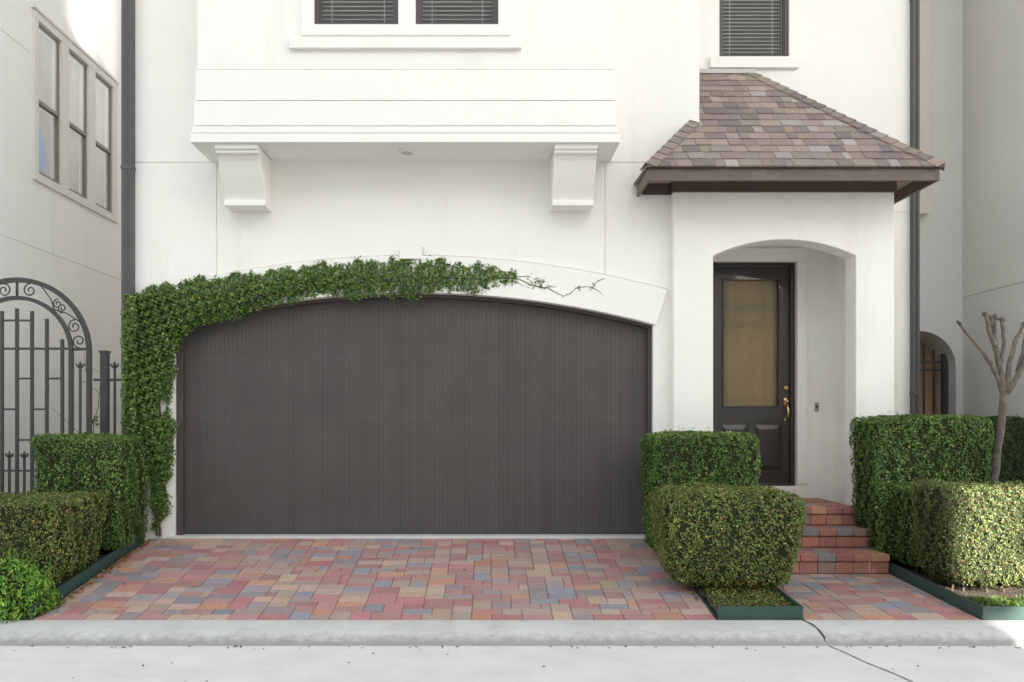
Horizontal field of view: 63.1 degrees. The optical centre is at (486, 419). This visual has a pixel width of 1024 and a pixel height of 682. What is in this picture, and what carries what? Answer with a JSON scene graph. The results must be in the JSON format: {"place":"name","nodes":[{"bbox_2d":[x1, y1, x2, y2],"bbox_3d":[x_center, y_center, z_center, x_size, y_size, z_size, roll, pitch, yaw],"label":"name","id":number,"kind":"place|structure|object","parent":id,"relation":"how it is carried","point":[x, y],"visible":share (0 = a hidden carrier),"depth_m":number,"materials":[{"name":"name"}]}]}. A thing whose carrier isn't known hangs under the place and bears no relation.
{"place":"outdoors","nodes":[
{"label":"outdoors","id":0,"kind":"place"},
{"bbox_2d":[0,0,120,495],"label":"house","id":1,"kind":"structure","parent":0,"point":[60,88],"depth_m":11.14,"materials":[{"name":"white paint"}]},
{"bbox_2d":[39,128,46,173],"bbox_3d":[-5.784,-3.477,10.848,0.017,0.600,0.250,0,0,0],"label":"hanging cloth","id":2,"kind":"object","parent":1,"relation":"hanging from","point":[42,159],"visible":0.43,"depth_m":10.85,"materials":[{"name":"fabric"}]},
{"bbox_2d":[39,24,58,183],"bbox_3d":[-5.780,-4.089,10.858,0.159,1.924,0.569,0,0,0],"label":"window","id":3,"kind":"structure","parent":1,"relation":"in","point":[45,111],"depth_m":11.07,"materials":[{"name":"grey glass"}]},
{"bbox_2d":[69,50,86,198],"bbox_3d":[-5.780,-4.089,11.627,0.159,1.924,0.556,0,0,0],"label":"window","id":4,"kind":"structure","parent":1,"relation":"in","point":[74,131],"depth_m":11.81,"materials":[{"name":"grey glass"}]},
{"bbox_2d":[96,74,110,212],"bbox_3d":[-5.780,-4.089,12.402,0.159,1.924,0.577,0,0,0],"label":"window","id":5,"kind":"structure","parent":1,"relation":"in","point":[100,148],"depth_m":12.59,"materials":[{"name":"grey glass"}]},
{"bbox_2d":[27,595,717,619],"bbox_3d":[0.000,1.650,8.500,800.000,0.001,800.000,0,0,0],"label":"ground","id":6,"kind":"structure","parent":0,"point":[702,595],"depth_m":7.34,"materials":[{"name":"soil"}]},
{"bbox_2d":[1,547,115,619],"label":"soil bed","id":7,"kind":"object","parent":6,"relation":"on","point":[101,555],"visible":0.01,"depth_m":7.26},
{"bbox_2d":[0,548,62,623],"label":"round shrub","id":8,"kind":"object","parent":7,"relation":"on","point":[19,593],"visible":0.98,"depth_m":6.38,"materials":[{"name":"green plant"}]},
{"bbox_2d":[0,277,91,494],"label":"iron gate","id":9,"kind":"structure","parent":7,"relation":"on","point":[70,348],"depth_m":8.59,"materials":[{"name":"black metal"}]},
{"bbox_2d":[0,489,108,585],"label":"hedge","id":10,"kind":"object","parent":7,"relation":"on","point":[58,531],"visible":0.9,"depth_m":6.84,"materials":[{"name":"green plant"}]},
{"bbox_2d":[29,432,151,550],"bbox_3d":[-3.794,0.718,8.058,0.902,1.248,0.818,0,0,0],"label":"hedge","id":11,"kind":"object","parent":7,"relation":"on","point":[114,467],"visible":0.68,"depth_m":7.75,"materials":[{"name":"green plant"}]},
{"bbox_2d":[52,355,100,432],"bbox_3d":[-4.153,-0.220,8.460,0.496,0.926,0.044,0,0,0],"label":"bare tree","id":12,"kind":"object","parent":11,"relation":"on","point":[94,419],"visible":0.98,"depth_m":8.45,"materials":[{"name":"brown plant"}]},
{"bbox_2d":[75,350,120,434],"bbox_3d":[-3.994,0.306,8.600,0.484,2.028,0.090,0,0,0],"label":"iron fence","id":13,"kind":"object","parent":7,"relation":"on","point":[105,365],"visible":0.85,"depth_m":8.58,"materials":[{"name":"black metal"}]},
{"bbox_2d":[29,532,144,619],"bbox_3d":[-3.445,1.325,7.345,0.012,0.406,2.110,0,0,0],"label":"garden edging","id":14,"kind":"object","parent":6,"relation":"on","point":[83,577],"visible":0.71,"depth_m":7.23,"materials":[{"name":"green metal"}]},
{"bbox_2d":[0,620,1023,645],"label":"kerb","id":15,"kind":"structure","parent":6,"relation":"on","point":[513,632],"depth_m":6.03,"materials":[{"name":"concrete"}]},
{"bbox_2d":[120,0,945,573],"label":"house","id":16,"kind":"structure","parent":6,"relation":"on","point":[722,196],"depth_m":8.50,"materials":[{"name":"white paint"}]},
{"bbox_2d":[315,0,397,23],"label":"window","id":17,"kind":"structure","parent":16,"relation":"in","point":[326,11],"depth_m":8.20,"materials":[{"name":"grey"}]},
{"bbox_2d":[119,255,604,536],"bbox_3d":[-1.222,-0.246,8.346,4.918,2.866,0.288,0,0,0],"label":"climbing vine","id":18,"kind":"object","parent":16,"relation":"attached to","point":[142,310],"visible":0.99,"depth_m":8.41,"materials":[{"name":"green plant"}]},
{"bbox_2d":[166,534,646,538],"bbox_3d":[-0.757,1.254,8.653,4.985,0.132,0.373,0,0,0],"label":"garage threshold","id":19,"kind":"object","parent":16,"relation":"attached to","point":[412,536],"visible":0.14,"depth_m":8.47,"materials":[{"name":"grey concrete"}]},
{"bbox_2d":[185,299,646,533],"bbox_3d":[-0.745,-0.072,8.634,4.830,2.517,0.012,0,0,0],"label":"garage door","id":20,"kind":"structure","parent":16,"relation":"in","point":[376,416],"depth_m":8.64,"materials":[{"name":"paint"}]},
{"bbox_2d":[416,0,497,23],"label":"window","id":21,"kind":"structure","parent":16,"relation":"in","point":[427,11],"depth_m":8.20,"materials":[{"name":"grey"}]},
{"bbox_2d":[713,268,788,482],"bbox_3d":[2.943,-0.501,9.489,0.976,2.434,0.197,0,0,6],"label":"front door","id":22,"kind":"structure","parent":16,"relation":"in","point":[751,305],"depth_m":9.45,"materials":[{"name":"paint"}]},
{"bbox_2d":[719,0,787,55],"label":"window","id":23,"kind":"structure","parent":16,"relation":"in","point":[746,27],"depth_m":9.60,"materials":[{"name":"grey"}]},
{"bbox_2d":[787,498,889,573],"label":"brick steps","id":24,"kind":"structure","parent":16,"relation":"attached to","point":[835,539],"depth_m":8.07,"materials":[{"name":"red brick"}]},
{"bbox_2d":[694,582,787,617],"bbox_3d":[2.060,1.341,7.382,0.620,0.325,2.196,0,0,0],"label":"soil bed","id":25,"kind":"object","parent":6,"relation":"on","point":[700,590],"visible":0.11,"depth_m":6.73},
{"bbox_2d":[639,427,762,552],"bbox_3d":[2.039,0.719,8.002,1.084,1.306,0.791,0,0,0],"label":"hedge","id":26,"kind":"object","parent":25,"relation":"on","point":[687,456],"visible":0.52,"depth_m":7.70,"materials":[{"name":"green plant"}]},
{"bbox_2d":[648,481,806,589],"bbox_3d":[2.018,1.026,7.119,1.237,0.973,0.992,0,0,0],"label":"hedge","id":27,"kind":"object","parent":25,"relation":"on","point":[705,533],"visible":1,"depth_m":6.71,"materials":[{"name":"green plant"}]},
{"bbox_2d":[698,583,792,609],"bbox_3d":[2.066,1.412,6.655,0.612,0.158,0.714,0,0,0],"label":"ground cover","id":28,"kind":"object","parent":25,"relation":"on","point":[747,599],"visible":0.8,"depth_m":6.64,"materials":[{"name":"green plant"}]},
{"bbox_2d":[690,582,802,619],"bbox_3d":[2.065,1.364,7.368,0.652,0.328,2.164,0,0,0],"label":"garden edging","id":29,"kind":"object","parent":25,"relation":"on","point":[794,611],"visible":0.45,"depth_m":6.29,"materials":[{"name":"metal"}]},
{"bbox_2d":[920,340,936,415],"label":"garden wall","id":30,"kind":"structure","parent":6,"relation":"on","point":[928,388],"depth_m":10.87,"materials":[{"name":"black metal"}]},
{"bbox_2d":[920,0,962,415],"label":"passage wall","id":31,"kind":"structure","parent":6,"relation":"on","point":[941,139],"depth_m":10.40,"materials":[{"name":"grey paint"}]},
{"bbox_2d":[920,344,947,415],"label":"side gate","id":32,"kind":"structure","parent":31,"relation":"attached to","point":[944,384],"depth_m":10.59,"materials":[{"name":"metal"}]},
{"bbox_2d":[963,0,1023,417],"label":"house","id":33,"kind":"structure","parent":6,"relation":"on","point":[993,156],"depth_m":9.79,"materials":[{"name":"grey paint"}]},
{"bbox_2d":[34,538,715,619],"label":"driveway","id":34,"kind":"structure","parent":0,"point":[573,579],"depth_m":7.12,"materials":[{"name":"brick"},{"name":"brick"}]},
{"bbox_2d":[38,539,924,615],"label":"fallen leaves","id":35,"kind":"object","parent":34,"relation":"on","point":[108,568],"visible":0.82,"depth_m":7.13,"materials":[{"name":"brown plant"}]},
{"bbox_2d":[0,646,1023,681],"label":"road","id":36,"kind":"structure","parent":0,"point":[527,663],"depth_m":5.52,"materials":[{"name":"concrete"}]},
{"bbox_2d":[13,645,1020,680],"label":"grit","id":37,"kind":"object","parent":36,"relation":"on","point":[550,646],"visible":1,"depth_m":5.92,"materials":[{"name":"grey stone"}]},
{"bbox_2d":[775,574,979,619],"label":"path","id":38,"kind":"structure","parent":0,"point":[845,596],"depth_m":6.83,"materials":[{"name":"brown brick pavers"}]},
{"bbox_2d":[887,557,1023,616],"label":"soil bed","id":39,"kind":"object","parent":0,"point":[979,591],"visible":0.07,"depth_m":7.14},
{"bbox_2d":[849,409,994,560],"bbox_3d":[4.206,0.677,8.082,1.204,1.551,0.708,0,0,0],"label":"hedge","id":40,"kind":"object","parent":39,"relation":"on","point":[889,450],"visible":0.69,"depth_m":7.83,"materials":[{"name":"green plant"}]},
{"bbox_2d":[889,562,1023,619],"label":"garden edging","id":41,"kind":"object","parent":39,"relation":"on","point":[972,608],"visible":0.84,"depth_m":6.60,"materials":[{"name":"green metal"}]},
{"bbox_2d":[892,480,1022,572],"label":"hedge","id":42,"kind":"object","parent":39,"relation":"on","point":[910,543],"visible":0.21,"depth_m":7.67,"materials":[{"name":"green plant"}]},
{"bbox_2d":[912,478,1023,592],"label":"hedge","id":43,"kind":"object","parent":39,"relation":"on","point":[971,533],"visible":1,"depth_m":6.86,"materials":[{"name":"green plant"}]},
{"bbox_2d":[956,312,1023,483],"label":"bare tree","id":44,"kind":"object","parent":39,"relation":"on","point":[1005,385],"visible":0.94,"depth_m":8.23,"materials":[{"name":"brown plant"}]},
{"bbox_2d":[971,414,1023,482],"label":"hedge","id":45,"kind":"object","parent":39,"relation":"on","point":[1012,461],"visible":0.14,"depth_m":8.69,"materials":[{"name":"green plant"}]},
{"bbox_2d":[960,594,1023,605],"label":"grass","id":46,"kind":"structure","parent":0,"point":[982,600],"depth_m":6.51,"materials":[{"name":"green plant"}]}
]}

